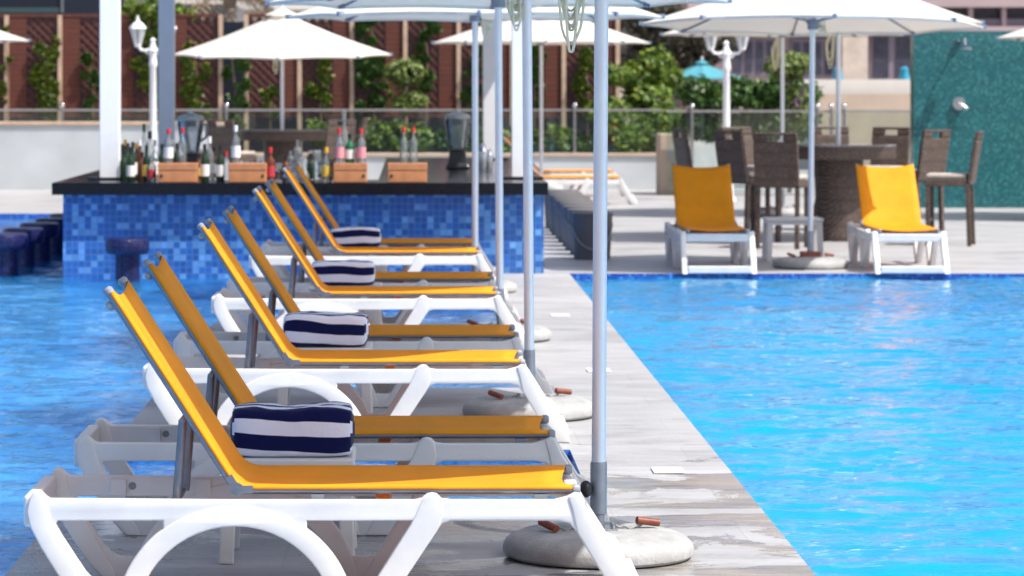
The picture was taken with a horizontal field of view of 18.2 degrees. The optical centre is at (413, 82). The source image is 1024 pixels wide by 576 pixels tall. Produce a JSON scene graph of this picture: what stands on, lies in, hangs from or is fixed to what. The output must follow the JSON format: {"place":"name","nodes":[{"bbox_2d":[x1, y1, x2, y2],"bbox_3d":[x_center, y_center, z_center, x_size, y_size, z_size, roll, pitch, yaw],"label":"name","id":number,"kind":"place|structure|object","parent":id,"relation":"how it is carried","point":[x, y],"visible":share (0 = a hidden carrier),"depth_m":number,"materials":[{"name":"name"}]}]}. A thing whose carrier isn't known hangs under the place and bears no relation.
{"place":"outdoors","nodes":[
{"label":"outdoors","id":0,"kind":"place"},
{"bbox_2d":[0,0,148,21],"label":"building","id":1,"kind":"structure","parent":0,"point":[58,7],"depth_m":62.00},
{"bbox_2d":[175,0,243,21],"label":"building","id":2,"kind":"structure","parent":0,"point":[218,9],"depth_m":70.00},
{"bbox_2d":[0,217,572,575],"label":"pool water","id":3,"kind":"structure","parent":0,"point":[74,361],"depth_m":18.71,"materials":[{"name":"liquid"}]},
{"bbox_2d":[328,245,387,271],"bbox_3d":[-0.430,1.460,25.030,0.464,0.361,0.400,0,0,0],"label":"side table","id":4,"kind":"object","parent":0,"point":[383,268],"visible":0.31,"depth_m":24.84,"materials":[{"name":"plastic"}]},
{"bbox_2d":[331,226,380,246],"bbox_3d":[-0.450,1.203,24.970,0.397,0.154,0.250,0,0,-1],"label":"folded towel","id":5,"kind":"object","parent":4,"relation":"on","point":[357,236],"visible":0.88,"depth_m":24.85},
{"bbox_2d":[237,0,590,21],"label":"building","id":6,"kind":"structure","parent":0,"point":[296,9],"depth_m":85.70,"materials":[{"name":"stone"}]},
{"bbox_2d":[0,141,1023,575],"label":"pool deck","id":7,"kind":"structure","parent":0,"point":[710,509],"depth_m":15.58,"materials":[{"name":"stone"}]},
{"bbox_2d":[0,121,223,189],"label":"garden wall","id":8,"kind":"structure","parent":7,"relation":"on","point":[39,155],"depth_m":49.00,"materials":[{"name":"paint"}]},
{"bbox_2d":[129,15,176,157],"bbox_3d":[-3.741,0.355,46.000,0.690,2.650,0.260,0,0,0],"label":"lamp post","id":9,"kind":"object","parent":7,"relation":"on","point":[152,49],"visible":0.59,"depth_m":45.96,"materials":[{"name":"metal"}]},
{"bbox_2d":[180,0,275,21],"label":"palm tree","id":10,"kind":"object","parent":7,"relation":"on","point":[229,9],"visible":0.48,"depth_m":57.89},
{"bbox_2d":[206,119,256,179],"bbox_3d":[-2.422,1.065,42.668,0.450,1.151,0.548,0,0,34],"label":"bar chair","id":11,"kind":"object","parent":7,"relation":"on","point":[222,135],"visible":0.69,"depth_m":42.48,"materials":[{"name":"wicker"}]},
{"bbox_2d":[238,129,325,179],"bbox_3d":[-1.800,1.140,43.900,1.200,1.000,1.200,0,0,0],"label":"bar table","id":12,"kind":"object","parent":7,"relation":"on","point":[281,143],"visible":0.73,"depth_m":43.64,"materials":[{"name":"wicker"}]},
{"bbox_2d":[175,5,392,128],"bbox_3d":[-1.800,-0.175,43.900,2.817,1.829,2.815,0,0,-22],"label":"garden umbrella","id":13,"kind":"object","parent":12,"relation":"on","point":[277,36],"visible":0.98,"depth_m":43.26,"materials":[{"name":"fabric"}]},
{"bbox_2d":[219,446,356,564],"bbox_3d":[-0.430,1.460,11.080,0.464,0.361,0.400,0,0,0],"label":"side table","id":14,"kind":"object","parent":7,"relation":"on","point":[229,540],"visible":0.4,"depth_m":10.89,"materials":[{"name":"plastic"}]},
{"bbox_2d":[230,401,354,456],"bbox_3d":[-0.415,1.191,11.020,0.427,0.176,0.248,0,0,-1],"label":"folded towel","id":15,"kind":"object","parent":14,"relation":"on","point":[262,429],"visible":0.97,"depth_m":10.90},
{"bbox_2d":[0,22,608,152],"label":"screen wall","id":16,"kind":"structure","parent":7,"relation":"on","point":[434,124],"depth_m":52.20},
{"bbox_2d":[277,342,372,412],"bbox_3d":[-0.430,1.460,15.630,0.464,0.361,0.400,0,0,0],"label":"side table","id":17,"kind":"object","parent":7,"relation":"on","point":[283,396],"visible":0.2,"depth_m":15.44,"materials":[{"name":"plastic"}]},
{"bbox_2d":[283,311,368,346],"bbox_3d":[-0.425,1.198,15.569,0.417,0.163,0.248,0,0,2],"label":"folded towel","id":18,"kind":"object","parent":17,"relation":"on","point":[316,329],"visible":0.93,"depth_m":15.45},
{"bbox_2d":[24,276,637,575],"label":"sun lounger","id":19,"kind":"object","parent":7,"relation":"on","point":[289,503],"visible":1,"depth_m":10.06,"materials":[{"name":"plastic"}]},
{"bbox_2d":[306,119,355,179],"bbox_3d":[-1.098,1.065,42.768,0.450,1.151,0.548,0,0,-34],"label":"bar chair","id":20,"kind":"object","parent":7,"relation":"on","point":[331,134],"visible":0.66,"depth_m":42.55,"materials":[{"name":"wicker"}]},
{"bbox_2d":[74,251,609,535],"bbox_3d":[-0.258,1.140,11.890,1.952,1.001,0.644,0,0,0],"label":"sun lounger","id":21,"kind":"object","parent":7,"relation":"on","point":[401,440],"visible":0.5,"depth_m":11.63,"materials":[{"name":"white plastic"}]},
{"bbox_2d":[308,282,381,324],"bbox_3d":[-0.430,1.460,20.330,0.464,0.361,0.400,0,0,0],"label":"side table","id":22,"kind":"object","parent":7,"relation":"on","point":[377,317],"visible":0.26,"depth_m":20.14,"materials":[{"name":"plastic"}]},
{"bbox_2d":[312,259,374,284],"bbox_3d":[-0.445,1.201,20.270,0.407,0.157,0.249,0,0,-2],"label":"folded towel","id":23,"kind":"object","parent":22,"relation":"on","point":[345,272],"visible":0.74,"depth_m":20.15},
{"bbox_2d":[143,218,569,442],"bbox_3d":[-0.260,1.140,14.880,1.952,1.001,0.644,0,0,0],"label":"sun lounger","id":24,"kind":"object","parent":7,"relation":"on","point":[331,375],"visible":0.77,"depth_m":14.61,"materials":[{"name":"white plastic"}]},
{"bbox_2d":[173,205,554,407],"bbox_3d":[-0.240,1.140,16.450,1.952,1.001,0.644,0,0,0],"label":"sun lounger","id":25,"kind":"object","parent":7,"relation":"on","point":[443,337],"visible":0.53,"depth_m":16.19,"materials":[{"name":"yellow fabric"}]},
{"bbox_2d":[211,186,523,346],"bbox_3d":[-0.248,1.140,19.620,1.952,1.001,0.644,0,0,0],"label":"sun lounger","id":26,"kind":"object","parent":7,"relation":"on","point":[418,303],"visible":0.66,"depth_m":19.35,"materials":[{"name":"white plastic"}]},
{"bbox_2d":[227,178,520,331],"bbox_3d":[-0.242,1.140,21.150,1.952,1.001,0.644,0,0,0],"label":"sun lounger","id":27,"kind":"object","parent":7,"relation":"on","point":[261,284],"visible":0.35,"depth_m":20.89,"materials":[{"name":"yellow fabric"}]},
{"bbox_2d":[249,166,507,300],"bbox_3d":[-0.262,1.140,24.350,1.952,1.001,0.644,0,0,0],"label":"sun lounger","id":28,"kind":"object","parent":7,"relation":"on","point":[416,259],"visible":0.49,"depth_m":24.08,"materials":[{"name":"plastic"}]},
{"bbox_2d":[260,161,503,279],"bbox_3d":[-0.244,1.140,25.750,1.952,1.001,0.644,0,0,0],"label":"sun lounger","id":29,"kind":"object","parent":7,"relation":"on","point":[269,245],"visible":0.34,"depth_m":25.49,"materials":[{"name":"yellow fabric"}]},
{"bbox_2d":[225,153,655,189],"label":"planter wall","id":30,"kind":"structure","parent":7,"relation":"on","point":[635,171],"depth_m":49.00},
{"bbox_2d":[0,103,661,152],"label":"glass railing","id":31,"kind":"object","parent":30,"relation":"on","point":[226,106],"visible":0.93,"depth_m":49.11,"materials":[{"name":"metal"}]},
{"bbox_2d":[285,6,664,292],"bbox_3d":[0.485,0.220,25.100,2.761,2.840,2.761,0,0,-22],"label":"garden umbrella","id":32,"kind":"object","parent":7,"relation":"on","point":[474,17],"visible":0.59,"depth_m":25.08,"materials":[{"name":"fabric"}]},
{"bbox_2d":[264,0,731,342],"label":"garden umbrella","id":33,"kind":"object","parent":7,"relation":"on","point":[541,333],"visible":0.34,"depth_m":20.39,"materials":[{"name":"metal"}]},
{"bbox_2d":[462,0,591,421],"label":"garden umbrella","id":34,"kind":"object","parent":7,"relation":"on","point":[568,407],"visible":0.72,"depth_m":15.71,"materials":[{"name":"metal"}]},
{"bbox_2d":[431,21,650,174],"bbox_3d":[1.792,0.190,44.800,2.853,2.900,2.853,0,0,22],"label":"garden umbrella","id":35,"kind":"object","parent":7,"relation":"on","point":[544,33],"visible":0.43,"depth_m":44.14,"materials":[{"name":"fabric"}]},
{"bbox_2d":[503,133,624,196],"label":"sun lounger","id":36,"kind":"object","parent":7,"relation":"on","point":[611,172],"visible":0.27,"depth_m":46.03,"materials":[{"name":"white plastic"}]},
{"bbox_2d":[503,137,636,204],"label":"sun lounger","id":37,"kind":"object","parent":7,"relation":"on","point":[584,183],"visible":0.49,"depth_m":42.98,"materials":[{"name":"white plastic"}]},
{"bbox_2d":[555,199,592,242],"bbox_3d":[1.656,1.421,32.867,0.396,0.437,0.403,0,0,-23],"label":"drum stool","id":38,"kind":"object","parent":7,"relation":"on","point":[558,215],"visible":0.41,"depth_m":32.78,"materials":[{"name":"grey wicker"}]},
{"bbox_2d":[562,205,592,250],"bbox_3d":[1.656,1.421,31.307,0.396,0.437,0.403,0,0,-11],"label":"drum stool","id":39,"kind":"object","parent":7,"relation":"on","point":[566,226],"visible":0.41,"depth_m":31.23,"materials":[{"name":"grey wicker"}]},
{"bbox_2d":[571,211,612,259],"bbox_3d":[1.660,1.421,29.747,0.396,0.437,0.403,0,0,0],"label":"drum stool","id":40,"kind":"object","parent":7,"relation":"on","point":[582,228],"visible":0.71,"depth_m":29.61,"materials":[{"name":"grey plastic"}]},
{"bbox_2d":[503,0,693,569],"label":"garden umbrella","id":41,"kind":"object","parent":7,"relation":"on","point":[645,542],"visible":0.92,"depth_m":11.06,"materials":[{"name":"metal"}]},
{"bbox_2d":[656,133,688,194],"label":"planter block","id":42,"kind":"structure","parent":7,"relation":"on","point":[665,156],"depth_m":46.70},
{"bbox_2d":[620,4,742,100],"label":"olive tree","id":43,"kind":"object","parent":7,"relation":"on","point":[689,52],"visible":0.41,"depth_m":79.60,"materials":[{"name":"green plant"}]},
{"bbox_2d":[671,128,692,166],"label":"bar chair","id":44,"kind":"object","parent":7,"relation":"on","point":[682,151],"visible":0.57,"depth_m":34.07,"materials":[{"name":"wicker"}]},
{"bbox_2d":[665,163,756,273],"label":"sun lounger","id":45,"kind":"object","parent":7,"relation":"on","point":[704,205],"visible":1,"depth_m":28.79,"materials":[{"name":"fabric"}]},
{"bbox_2d":[683,57,748,79],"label":"garden umbrella","id":46,"kind":"object","parent":7,"relation":"on","point":[706,70],"visible":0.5,"depth_m":65.66,"materials":[{"name":"fabric"}]},
{"bbox_2d":[704,37,748,200],"bbox_3d":[4.354,0.415,44.500,0.690,2.650,0.260,0,0,0],"label":"lamp post","id":47,"kind":"object","parent":7,"relation":"on","point":[726,52],"visible":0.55,"depth_m":44.46,"materials":[{"name":"metal"}]},
{"bbox_2d":[713,130,780,241],"bbox_3d":[3.437,1.065,32.929,0.548,1.151,0.450,0,0,-33],"label":"bar chair","id":48,"kind":"object","parent":7,"relation":"on","point":[732,152],"visible":0.75,"depth_m":32.78,"materials":[{"name":"wicker"}]},
{"bbox_2d":[675,74,824,144],"bbox_3d":[5.266,0.749,50.241,2.362,1.785,1.036,0,0,0],"label":"hedge","id":49,"kind":"object","parent":7,"relation":"on","point":[703,93],"visible":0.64,"depth_m":49.95,"materials":[{"name":"green plant"}]},
{"bbox_2d":[720,127,781,231],"bbox_3d":[3.727,1.065,35.331,0.450,1.151,0.548,0,0,-37],"label":"bar chair","id":50,"kind":"object","parent":7,"relation":"on","point":[747,139],"visible":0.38,"depth_m":35.55,"materials":[{"name":"wicker"}]},
{"bbox_2d":[753,132,807,248],"bbox_3d":[3.647,1.065,31.713,0.450,1.151,0.548,0,0,20],"label":"bar chair","id":51,"kind":"object","parent":7,"relation":"on","point":[776,164],"visible":0.9,"depth_m":31.51,"materials":[{"name":"wicker"}]},
{"bbox_2d":[660,30,904,215],"bbox_3d":[4.567,0.170,39.600,2.816,2.940,2.816,0,0,-22],"label":"garden umbrella","id":52,"kind":"object","parent":7,"relation":"on","point":[788,211],"visible":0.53,"depth_m":39.58,"materials":[{"name":"metal"}]},
{"bbox_2d":[667,103,909,163],"bbox_3d":[5.471,0.955,46.474,3.580,1.309,0.104,0,0,0],"label":"glass railing","id":53,"kind":"object","parent":7,"relation":"on","point":[817,107],"visible":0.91,"depth_m":46.49,"materials":[{"name":"metal"}]},
{"bbox_2d":[763,50,815,192],"bbox_3d":[5.592,0.572,47.609,0.802,2.137,0.678,0,0,0],"label":"topiary tree","id":54,"kind":"object","parent":7,"relation":"on","point":[798,64],"visible":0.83,"depth_m":47.54,"materials":[{"name":"green plant"}]},
{"bbox_2d":[762,217,823,261],"bbox_3d":[3.484,1.440,29.400,0.524,0.401,0.420,0,0,0],"label":"side table","id":55,"kind":"object","parent":7,"relation":"on","point":[768,224],"visible":0.8,"depth_m":29.20,"materials":[{"name":"plastic"}]},
{"bbox_2d":[639,0,986,269],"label":"garden umbrella","id":56,"kind":"object","parent":7,"relation":"on","point":[812,18],"visible":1,"depth_m":28.31,"materials":[{"name":"fabric"}]},
{"bbox_2d":[814,126,848,142],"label":"bar chair","id":57,"kind":"object","parent":7,"relation":"on","point":[819,137],"visible":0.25,"depth_m":35.85,"materials":[{"name":"wicker"}]},
{"bbox_2d":[798,143,896,241],"bbox_3d":[4.423,1.140,33.300,1.200,1.000,1.200,0,0,0],"label":"bar table","id":58,"kind":"object","parent":7,"relation":"on","point":[836,208],"visible":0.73,"depth_m":33.05,"materials":[{"name":"brown wicker"}]},
{"bbox_2d":[868,127,910,167],"bbox_3d":[5.170,1.065,35.233,0.450,1.151,0.548,0,0,31],"label":"bar chair","id":59,"kind":"object","parent":7,"relation":"on","point":[901,139],"visible":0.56,"depth_m":35.36,"materials":[{"name":"wicker"}]},
{"bbox_2d":[847,163,949,273],"bbox_3d":[4.290,1.188,28.398,0.644,0.904,1.952,0,0,1],"label":"sun lounger","id":60,"kind":"object","parent":7,"relation":"on","point":[889,204],"visible":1,"depth_m":28.78,"materials":[{"name":"yellow fabric"}]},
{"bbox_2d":[825,0,984,143],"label":"garden umbrella","id":61,"kind":"object","parent":7,"relation":"on","point":[838,71],"visible":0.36,"depth_m":33.28,"materials":[{"name":"metal"}]},
{"bbox_2d":[914,129,950,231],"bbox_3d":[5.287,1.065,33.572,0.450,1.151,0.548,0,0,-43],"label":"bar chair","id":62,"kind":"object","parent":7,"relation":"on","point":[933,155],"visible":0.61,"depth_m":33.40,"materials":[{"name":"wicker"}]},
{"bbox_2d":[924,131,983,245],"bbox_3d":[5.457,1.065,32.290,0.548,1.151,0.450,0,0,16],"label":"bar chair","id":63,"kind":"object","parent":7,"relation":"on","point":[932,180],"visible":0.98,"depth_m":32.13,"materials":[{"name":"wicker"}]},
{"bbox_2d":[575,277,1023,575],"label":"pool water","id":64,"kind":"structure","parent":0,"point":[858,426],"depth_m":16.95,"materials":[{"name":"liquid"}]},
{"bbox_2d":[668,0,1023,140],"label":"building","id":65,"kind":"structure","parent":0,"point":[875,57],"depth_m":89.72,"materials":[{"name":"beige glass"}]},
{"bbox_2d":[732,38,774,75],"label":"bay window","id":66,"kind":"structure","parent":65,"relation":"in","point":[749,62],"depth_m":89.73,"materials":[{"name":"grey glass"}]},
{"bbox_2d":[790,39,832,77],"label":"bay window","id":67,"kind":"structure","parent":65,"relation":"in","point":[822,69],"depth_m":89.73,"materials":[{"name":"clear glass"}]},
{"bbox_2d":[868,35,909,78],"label":"bay window","id":68,"kind":"structure","parent":65,"relation":"in","point":[886,54],"depth_m":89.73,"materials":[{"name":"grey glass"}]},
{"bbox_2d":[815,94,909,165],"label":"parapet wall","id":69,"kind":"structure","parent":0,"point":[860,125],"depth_m":60.00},
{"bbox_2d":[799,79,909,168],"bbox_3d":[8.845,0.789,60.900,2.948,1.701,0.600,0,0,0],"label":"parapet band","id":70,"kind":"object","parent":69,"relation":"attached to","point":[875,86],"visible":0.21,"depth_m":60.60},
{"bbox_2d":[910,31,1023,207],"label":"shower wall","id":71,"kind":"structure","parent":0,"point":[965,86],"depth_m":41.90,"materials":[{"name":"teal tile"}]},
{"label":"planting soil","id":72,"kind":"structure","parent":0,"visible":0},
{"bbox_2d":[220,58,251,131],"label":"climbing vine","id":73,"kind":"object","parent":72,"relation":"on","point":[243,65],"visible":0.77,"depth_m":50.86,"materials":[{"name":"green plant"}]},
{"bbox_2d":[258,85,279,128],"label":"climbing vine","id":74,"kind":"object","parent":72,"relation":"on","point":[271,92],"visible":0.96,"depth_m":50.87,"materials":[{"name":"green plant"}]},
{"bbox_2d":[0,14,619,152],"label":"wooden fence","id":75,"kind":"object","parent":72,"relation":"on","point":[449,72],"visible":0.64,"depth_m":50.97,"materials":[{"name":"brown wood"}]},
{"bbox_2d":[303,58,335,121],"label":"climbing vine","id":76,"kind":"object","parent":72,"relation":"on","point":[319,94],"visible":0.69,"depth_m":50.86,"materials":[{"name":"green plant"}]},
{"bbox_2d":[353,21,393,152],"bbox_3d":[-0.628,-0.011,50.882,0.681,2.402,0.168,0,0,0],"label":"climbing vine","id":77,"kind":"object","parent":72,"relation":"on","point":[373,67],"visible":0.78,"depth_m":50.86,"materials":[{"name":"green plant"}]},
{"bbox_2d":[356,118,434,152],"bbox_3d":[-0.265,0.893,49.798,1.278,0.703,0.502,0,0,0],"label":"shrub","id":78,"kind":"object","parent":72,"relation":"on","point":[385,138],"visible":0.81,"depth_m":49.70,"materials":[{"name":"green plant"}]},
{"bbox_2d":[382,57,429,125],"bbox_3d":[-0.118,0.363,50.095,0.751,1.556,0.624,0,0,0],"label":"topiary tree","id":79,"kind":"object","parent":72,"relation":"on","point":[403,74],"visible":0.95,"depth_m":49.99,"materials":[{"name":"green plant"}]},
{"bbox_2d":[410,21,442,151],"bbox_3d":[0.212,0.048,50.878,0.540,2.285,0.142,0,0,0],"label":"climbing vine","id":80,"kind":"object","parent":72,"relation":"on","point":[434,28],"visible":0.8,"depth_m":50.86,"materials":[{"name":"green plant"}]},
{"bbox_2d":[430,129,460,152],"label":"shrub","id":81,"kind":"object","parent":72,"relation":"on","point":[441,142],"visible":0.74,"depth_m":49.80,"materials":[{"name":"green plant"}]},
{"bbox_2d":[444,125,471,152],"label":"shrub","id":82,"kind":"object","parent":72,"relation":"on","point":[457,137],"visible":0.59,"depth_m":49.74,"materials":[{"name":"green plant"}]},
{"bbox_2d":[458,45,482,123],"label":"climbing vine","id":83,"kind":"object","parent":72,"relation":"on","point":[465,95],"visible":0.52,"depth_m":50.87,"materials":[{"name":"green plant"}]},
{"bbox_2d":[532,45,546,128],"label":"climbing vine","id":84,"kind":"object","parent":72,"relation":"on","point":[535,68],"visible":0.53,"depth_m":50.87,"materials":[{"name":"green plant"}]},
{"bbox_2d":[533,128,555,152],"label":"shrub","id":85,"kind":"object","parent":72,"relation":"on","point":[548,147],"visible":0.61,"depth_m":49.69,"materials":[{"name":"green plant"}]},
{"bbox_2d":[545,123,572,152],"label":"shrub","id":86,"kind":"object","parent":72,"relation":"on","point":[559,136],"visible":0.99,"depth_m":49.75,"materials":[{"name":"green plant"}]},
{"bbox_2d":[567,128,592,152],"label":"shrub","id":87,"kind":"object","parent":72,"relation":"on","point":[582,145],"visible":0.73,"depth_m":49.70,"materials":[{"name":"green plant"}]},
{"bbox_2d":[571,47,593,152],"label":"climbing vine","id":88,"kind":"object","parent":72,"relation":"on","point":[580,82],"visible":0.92,"depth_m":50.86,"materials":[{"name":"green plant"}]},
{"bbox_2d":[583,62,644,152],"bbox_3d":[3.131,0.507,49.880,0.960,1.666,0.872,0,0,0],"label":"topiary tree","id":89,"kind":"object","parent":72,"relation":"on","point":[622,136],"visible":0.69,"depth_m":49.76,"materials":[{"name":"green plant"}]},
{"bbox_2d":[620,43,685,152],"bbox_3d":[3.771,0.334,51.167,1.260,1.956,1.600,0,0,0],"label":"garden bush","id":90,"kind":"object","parent":72,"relation":"on","point":[655,82],"visible":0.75,"depth_m":51.29,"materials":[{"name":"green plant"}]},
{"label":"pool floor","id":91,"kind":"structure","parent":0,"visible":0},
{"bbox_2d":[0,232,27,275],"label":"pool stool","id":92,"kind":"object","parent":91,"relation":"on","point":[12,244],"visible":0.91,"depth_m":27.85,"materials":[{"name":"blue tile"}]},
{"bbox_2d":[3,227,44,267],"bbox_3d":[-3.530,1.976,29.000,0.374,1.327,0.374,0,0,0],"label":"pool stool","id":93,"kind":"object","parent":91,"relation":"on","point":[27,254],"visible":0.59,"depth_m":28.90,"materials":[{"name":"blue tile"}]},
{"bbox_2d":[20,222,59,260],"bbox_3d":[-3.510,1.976,30.050,0.374,1.327,0.374,0,0,0],"label":"pool stool","id":94,"kind":"object","parent":91,"relation":"on","point":[43,248],"visible":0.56,"depth_m":29.95,"materials":[{"name":"blue tile"}]},
{"bbox_2d":[35,217,62,255],"bbox_3d":[-3.490,1.976,31.100,0.374,1.327,0.374,0,0,0],"label":"pool stool","id":95,"kind":"object","parent":91,"relation":"on","point":[56,246],"visible":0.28,"depth_m":31.00,"materials":[{"name":"blue tile"}]},
{"bbox_2d":[105,237,149,281],"bbox_3d":[-2.421,1.976,27.100,0.374,1.327,0.374,0,0,0],"label":"pool stool","id":96,"kind":"object","parent":91,"relation":"on","point":[127,252],"visible":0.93,"depth_m":27.00,"materials":[{"name":"blue tile"}]},
{"bbox_2d":[52,0,547,278],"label":"pool bar","id":97,"kind":"object","parent":91,"relation":"on","point":[102,204],"visible":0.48,"depth_m":27.50,"materials":[{"name":"tile"}]},
{"bbox_2d":[158,163,198,181],"bbox_3d":[-2.030,0.775,27.629,0.339,0.162,0.228,0,0,0],"label":"wooden box","id":98,"kind":"object","parent":97,"relation":"on","point":[178,172],"visible":1,"depth_m":27.52,"materials":[{"name":"brown wood"}]},
{"bbox_2d":[176,111,207,162],"bbox_3d":[-2.093,0.560,30.300,0.299,0.592,0.264,0,0,0],"label":"blender","id":99,"kind":"object","parent":97,"relation":"on","point":[191,157],"visible":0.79,"depth_m":30.26,"materials":[{"name":"black plastic"}]},
{"bbox_2d":[200,144,208,181],"bbox_3d":[-1.802,0.693,27.660,0.080,0.326,0.079,0,0,0],"label":"bottle","id":100,"kind":"object","parent":97,"relation":"on","point":[204,168],"visible":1,"depth_m":27.63,"materials":[{"name":"green glass"}]},
{"bbox_2d":[228,163,266,181],"bbox_3d":[-1.428,0.775,27.629,0.329,0.162,0.228,0,0,0],"label":"wooden box","id":101,"kind":"object","parent":97,"relation":"on","point":[247,172],"visible":0.96,"depth_m":27.52,"materials":[{"name":"brown wood"}]},
{"bbox_2d":[334,163,366,181],"bbox_3d":[-0.542,0.775,27.629,0.289,0.162,0.228,0,0,0],"label":"wooden box","id":102,"kind":"object","parent":97,"relation":"on","point":[350,172],"visible":1,"depth_m":27.52,"materials":[{"name":"brown wood"}]},
{"bbox_2d":[388,163,426,181],"bbox_3d":[-0.051,0.775,27.629,0.339,0.162,0.228,0,0,0],"label":"wooden box","id":103,"kind":"object","parent":97,"relation":"on","point":[407,172],"visible":1,"depth_m":27.52,"materials":[{"name":"brown wood"}]},
{"bbox_2d":[444,109,471,168],"bbox_3d":[0.457,0.560,31.800,0.299,0.592,0.264,0,0,0],"label":"blender","id":104,"kind":"object","parent":97,"relation":"on","point":[457,159],"visible":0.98,"depth_m":31.73,"materials":[{"name":"black plastic"}]},
{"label":"planting soil","id":105,"kind":"structure","parent":0,"visible":0},
{"bbox_2d":[0,25,13,120],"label":"climbing vine","id":106,"kind":"object","parent":105,"relation":"on","point":[3,88],"visible":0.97,"depth_m":50.87,"materials":[{"name":"green plant"}]},
{"bbox_2d":[27,35,60,120],"bbox_3d":[-5.868,0.216,50.879,0.559,1.948,0.162,0,0,0],"label":"climbing vine","id":107,"kind":"object","parent":105,"relation":"on","point":[43,70],"visible":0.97,"depth_m":50.86,"materials":[{"name":"green plant"}]},
{"bbox_2d":[79,51,99,120],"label":"climbing vine","id":108,"kind":"object","parent":105,"relation":"on","point":[86,58],"visible":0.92,"depth_m":50.86,"materials":[{"name":"green plant"}]},
{"bbox_2d":[127,3,157,120],"bbox_3d":[-4.199,-0.050,50.881,0.699,2.480,0.150,0,0,0],"label":"climbing vine","id":109,"kind":"object","parent":105,"relation":"on","point":[145,16],"visible":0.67,"depth_m":50.86,"materials":[{"name":"green plant"}]},
{"bbox_2d":[121,0,197,42],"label":"garden bush","id":110,"kind":"object","parent":105,"relation":"on","point":[128,5],"visible":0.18,"depth_m":52.80,"materials":[{"name":"green plant"}]},
{"bbox_2d":[177,40,213,120],"bbox_3d":[-3.472,0.259,50.876,0.595,1.864,0.159,0,0,0],"label":"climbing vine","id":111,"kind":"object","parent":105,"relation":"on","point":[192,88],"visible":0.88,"depth_m":50.86,"materials":[{"name":"green plant"}]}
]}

